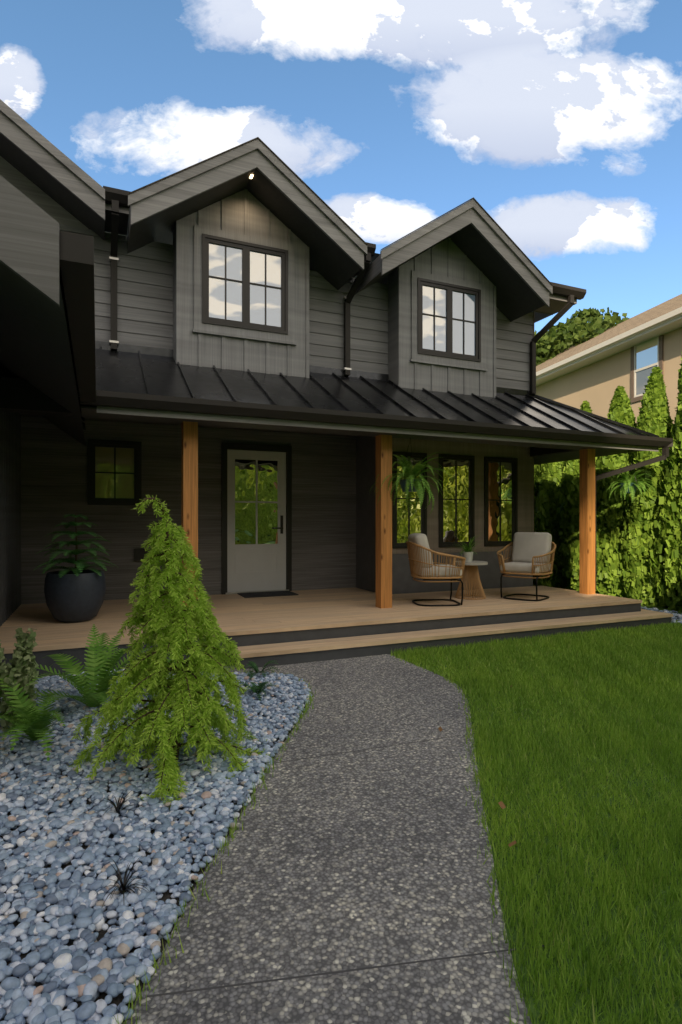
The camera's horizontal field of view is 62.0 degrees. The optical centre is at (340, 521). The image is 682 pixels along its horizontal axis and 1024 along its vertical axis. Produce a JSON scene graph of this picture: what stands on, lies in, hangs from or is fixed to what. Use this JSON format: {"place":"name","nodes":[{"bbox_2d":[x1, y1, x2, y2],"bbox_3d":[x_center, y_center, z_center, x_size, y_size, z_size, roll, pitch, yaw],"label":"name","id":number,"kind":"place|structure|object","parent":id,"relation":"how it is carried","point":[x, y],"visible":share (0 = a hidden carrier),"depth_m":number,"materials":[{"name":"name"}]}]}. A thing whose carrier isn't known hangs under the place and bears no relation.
{"place":"outdoors","nodes":[
{"label":"outdoors","id":0,"kind":"place"},
{"bbox_2d":[0,679,309,1023],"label":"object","id":1,"kind":"object","parent":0,"point":[118,999],"visible":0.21,"depth_m":1.97,"materials":[{"name":"grey stone"}]},
{"bbox_2d":[0,668,311,1023],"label":"bed pebbles","id":2,"kind":"object","parent":1,"relation":"on","point":[61,973],"visible":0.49,"depth_m":2.21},
{"bbox_2d":[0,628,40,731],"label":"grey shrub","id":3,"kind":"object","parent":2,"relation":"on","point":[22,671],"visible":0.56,"depth_m":3.44,"materials":[{"name":"green plant"}]},
{"bbox_2d":[0,675,64,760],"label":"fern","id":4,"kind":"object","parent":2,"relation":"on","point":[34,727],"visible":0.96,"depth_m":3.19,"materials":[{"name":"green plant"}]},
{"bbox_2d":[11,624,172,715],"bbox_3d":[-1.663,1.016,3.850,1.194,0.488,1.204,0,0,-23],"label":"fern","id":5,"kind":"object","parent":2,"relation":"on","point":[92,696],"visible":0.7,"depth_m":3.94,"materials":[{"name":"green plant"}]},
{"bbox_2d":[98,788,144,821],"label":"mondo grass","id":6,"kind":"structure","parent":2,"relation":"on","point":[118,807],"depth_m":2.47,"materials":[{"name":"black plant"}]},
{"bbox_2d":[95,856,151,906],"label":"mondo grass","id":7,"kind":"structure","parent":2,"relation":"on","point":[124,887],"depth_m":1.94,"materials":[{"name":"black plant"}]},
{"bbox_2d":[69,495,274,808],"bbox_3d":[-0.882,0.586,3.045,0.884,1.448,0.985,0,0,37],"label":"weeping larch","id":8,"kind":"object","parent":2,"relation":"on","point":[184,694],"visible":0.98,"depth_m":2.88,"materials":[{"name":"green plant"}]},
{"bbox_2d":[244,660,278,680],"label":"fern","id":9,"kind":"object","parent":2,"relation":"on","point":[254,667],"visible":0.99,"depth_m":4.71,"materials":[{"name":"green plant"}]},
{"bbox_2d":[237,681,275,699],"bbox_3d":[-0.636,1.224,4.205,0.326,0.156,0.379,0,0,8],"label":"fern","id":10,"kind":"object","parent":1,"relation":"on","point":[257,689],"visible":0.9,"depth_m":4.17,"materials":[{"name":"green plant"}]},
{"bbox_2d":[59,224,532,390],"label":"siding wall","id":11,"kind":"structure","parent":0,"point":[145,295],"depth_m":7.53,"materials":[{"name":"grey wood"}]},
{"bbox_2d":[0,0,681,333],"label":"sky","id":12,"kind":"structure","parent":0,"point":[561,119],"materials":[{"name":"blue"}]},
{"bbox_2d":[113,605,681,1023],"bbox_3d":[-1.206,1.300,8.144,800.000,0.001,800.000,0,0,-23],"label":"lawn","id":13,"kind":"structure","parent":0,"point":[654,995],"depth_m":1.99,"materials":[{"name":"green plant"}]},
{"bbox_2d":[123,654,531,1023],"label":"walkway","id":14,"kind":"structure","parent":13,"relation":"on","point":[355,859],"depth_m":2.02,"materials":[{"name":"grey concrete"}]},
{"bbox_2d":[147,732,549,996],"bbox_3d":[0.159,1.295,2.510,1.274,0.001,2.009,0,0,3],"label":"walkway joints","id":15,"kind":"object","parent":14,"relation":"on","point":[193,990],"visible":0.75,"depth_m":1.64,"materials":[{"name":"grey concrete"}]},
{"bbox_2d":[0,99,672,676],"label":"house","id":16,"kind":"structure","parent":13,"relation":"on","point":[46,187],"depth_m":6.26,"materials":[{"name":"grey wood"}]},
{"bbox_2d":[21,415,355,603],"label":"house wall","id":17,"kind":"structure","parent":16,"relation":"attached to","point":[54,474],"depth_m":7.61,"materials":[{"name":"grey wood"}]},
{"bbox_2d":[173,189,495,397],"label":"dormer wall","id":18,"kind":"structure","parent":16,"relation":"attached to","point":[245,215],"depth_m":7.08,"materials":[{"name":"grey wood"}]},
{"bbox_2d":[88,233,517,593],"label":"window frames","id":19,"kind":"structure","parent":18,"relation":"attached to","point":[246,248],"depth_m":7.93,"materials":[{"name":"black"}]},
{"bbox_2d":[95,447,133,498],"bbox_3d":[-2.946,-0.630,7.394,0.470,0.660,0.001,0,0,-23],"label":"window glass","id":20,"kind":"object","parent":19,"relation":"in","point":[104,462],"depth_m":7.39,"materials":[{"name":"glass"}]},
{"bbox_2d":[209,243,474,355],"bbox_3d":[0.188,-2.830,7.432,3.800,0.900,0.001,0,0,-23],"label":"glass","id":21,"kind":"object","parent":19,"relation":"in","point":[234,288],"visible":1,"depth_m":6.97,"materials":[{"name":"glass"}]},
{"bbox_2d":[0,586,672,658],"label":"deck boards","id":22,"kind":"object","parent":16,"relation":"on","point":[235,614],"visible":0.86,"depth_m":6.28,"materials":[{"name":"brown wood"}]},
{"bbox_2d":[44,570,105,622],"bbox_3d":[-2.730,0.770,5.837,0.580,0.500,0.580,0,0,-23],"label":"planter","id":23,"kind":"object","parent":22,"relation":"on","point":[71,596],"visible":0.92,"depth_m":5.62,"materials":[{"name":"ceramic"}]},
{"bbox_2d":[34,514,114,577],"bbox_3d":[-2.717,0.259,5.850,0.783,0.678,0.768,0,0,-23],"label":"leafy shrub","id":24,"kind":"object","parent":23,"relation":"in","point":[72,560],"depth_m":5.78,"materials":[{"name":"green plant"}]},
{"bbox_2d":[181,421,594,607],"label":"porch posts","id":25,"kind":"object","parent":22,"relation":"on","point":[189,477],"visible":0.88,"depth_m":6.68,"materials":[{"name":"brown wood"}]},
{"bbox_2d":[406,533,465,605],"bbox_3d":[1.157,0.583,7.043,0.674,0.868,0.705,0,0,-5],"label":"chair","id":26,"kind":"object","parent":22,"relation":"on","point":[421,556],"visible":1,"depth_m":6.80,"materials":[{"name":"beige wicker"}]},
{"bbox_2d":[455,561,487,599],"bbox_3d":[1.726,0.779,7.572,0.450,0.482,0.450,0,0,-23],"label":"side table","id":27,"kind":"object","parent":22,"relation":"on","point":[472,566],"visible":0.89,"depth_m":7.48,"materials":[{"name":"wicker"}]},
{"bbox_2d":[463,552,472,561],"bbox_3d":[1.700,0.473,7.583,0.136,0.130,0.129,0,0,-23],"label":"plant pot","id":28,"kind":"object","parent":27,"relation":"on","point":[468,556],"visible":0.86,"depth_m":7.53,"materials":[{"name":"white ceramic"}]},
{"bbox_2d":[447,535,484,554],"bbox_3d":[1.710,0.300,7.582,0.659,0.317,0.576,0,0,-12],"label":"spider plant","id":29,"kind":"object","parent":28,"relation":"on","point":[468,548],"visible":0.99,"depth_m":7.57,"materials":[{"name":"green plant"}]},
{"bbox_2d":[497,532,555,600],"bbox_3d":[2.474,0.583,7.556,0.705,0.868,0.674,0,0,39],"label":"chair","id":30,"kind":"object","parent":22,"relation":"on","point":[531,552],"visible":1,"depth_m":7.53,"materials":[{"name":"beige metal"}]},
{"bbox_2d":[59,260,659,445],"bbox_3d":[-2.936,-2.591,6.054,18.018,2.962,8.171,0,0,-40],"label":"metal roof","id":31,"kind":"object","parent":16,"relation":"on","point":[127,368],"visible":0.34,"depth_m":6.70,"materials":[{"name":"black metal"}]},
{"bbox_2d":[235,457,511,543],"bbox_3d":[0.610,-0.289,8.244,4.239,1.232,0.510,0,0,-9],"label":"glass","id":32,"kind":"object","parent":16,"relation":"attached to","point":[245,490],"visible":0.85,"depth_m":8.24,"materials":[{"name":"glass"}]},
{"bbox_3d":[0.853,-0.759,6.847,0.243,0.523,0.214,0,0,-23],"label":"hanging fern hanger","id":33,"kind":"object","parent":16,"relation":"hanging from","visible":0},
{"bbox_2d":[400,479,421,491],"bbox_3d":[0.839,-0.430,6.877,0.290,0.140,0.290,0,0,-23],"label":"hanging planter","id":34,"kind":"object","parent":33,"relation":"hanging from","point":[410,489],"visible":0.57,"depth_m":6.79,"materials":[{"name":"black"}]},
{"bbox_2d":[368,452,451,514],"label":"hanging fern fronds","id":35,"kind":"object","parent":34,"relation":"in","point":[415,471],"visible":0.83,"depth_m":6.71,"materials":[{"name":"green plant"}]},
{"bbox_2d":[438,685,515,846],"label":"fallen leaves","id":36,"kind":"object","parent":13,"relation":"on","point":[502,805],"visible":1,"depth_m":2.48,"materials":[{"name":"brown plant"}]},
{"bbox_2d":[533,461,566,588],"bbox_3d":[4.016,-0.450,10.885,1.195,3.638,1.108,0,0,-23],"label":"thuja hedge","id":37,"kind":"object","parent":13,"relation":"on","point":[547,481],"visible":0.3,"depth_m":10.62,"materials":[{"name":"green plant"}]},
{"bbox_2d":[551,400,596,590],"bbox_3d":[4.347,-0.399,10.198,1.076,3.542,1.166,0,0,-23],"label":"thuja hedge","id":38,"kind":"object","parent":13,"relation":"on","point":[566,532],"visible":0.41,"depth_m":10.05,"materials":[{"name":"green plant"}]},
{"bbox_2d":[534,307,617,334],"bbox_3d":[10.690,-4.346,27.802,7.255,11.313,7.429,0,0,45],"label":"tree","id":39,"kind":"object","parent":13,"relation":"on","point":[588,313],"visible":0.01,"depth_m":25.92,"materials":[{"name":"green plant"}]},
{"bbox_2d":[534,312,628,365],"bbox_3d":[11.144,-3.921,23.748,7.219,10.466,6.930,0,0,-23],"label":"tree","id":40,"kind":"object","parent":13,"relation":"on","point":[553,341],"visible":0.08,"depth_m":22.44,"materials":[{"name":"green plant"}]},
{"bbox_2d":[578,386,636,597],"bbox_3d":[4.671,-0.451,9.491,1.341,3.641,1.129,0,0,10],"label":"thuja hedge","id":41,"kind":"object","parent":13,"relation":"on","point":[609,519],"visible":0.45,"depth_m":9.24,"materials":[{"name":"green plant"}]},
{"bbox_2d":[536,294,681,423],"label":"neighbour house","id":42,"kind":"structure","parent":13,"relation":"on","point":[628,355],"depth_m":15.46,"materials":[{"name":"paint"}]},
{"bbox_2d":[615,366,674,607],"bbox_3d":[4.968,-0.528,8.841,1.163,3.788,1.092,0,0,-23],"label":"thuja hedge","id":43,"kind":"object","parent":13,"relation":"on","point":[639,532],"visible":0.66,"depth_m":8.69,"materials":[{"name":"green plant"}]},
{"bbox_2d":[646,355,681,611],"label":"thuja hedge","id":44,"kind":"object","parent":13,"relation":"on","point":[668,523],"visible":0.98,"depth_m":8.18,"materials":[{"name":"green plant"}]},
{"bbox_2d":[392,311,533,553],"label":"porch wall","id":45,"kind":"structure","parent":0,"point":[479,452],"depth_m":8.55,"materials":[{"name":"grey wood"}]},
{"bbox_2d":[641,606,681,623],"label":"gravel","id":46,"kind":"structure","parent":0,"point":[679,616],"depth_m":7.88,"materials":[{"name":"grey gravel"}]},
{"bbox_3d":[4.140,-0.784,8.114,0.243,0.483,0.214,0,0,-23],"label":"hanging fern hanger","id":47,"kind":"object","parent":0,"visible":0},
{"bbox_2d":[618,483,637,492],"bbox_3d":[4.125,-0.475,8.144,0.290,0.140,0.290,0,0,-23],"label":"hanging planter","id":48,"kind":"object","parent":47,"relation":"hanging from","point":[620,485],"visible":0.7,"depth_m":8.06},
{"bbox_2d":[608,469,655,501],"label":"hanging fern fronds","id":49,"kind":"object","parent":48,"relation":"in","point":[627,478],"visible":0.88,"depth_m":8.05,"materials":[{"name":"green plant"}]}
]}

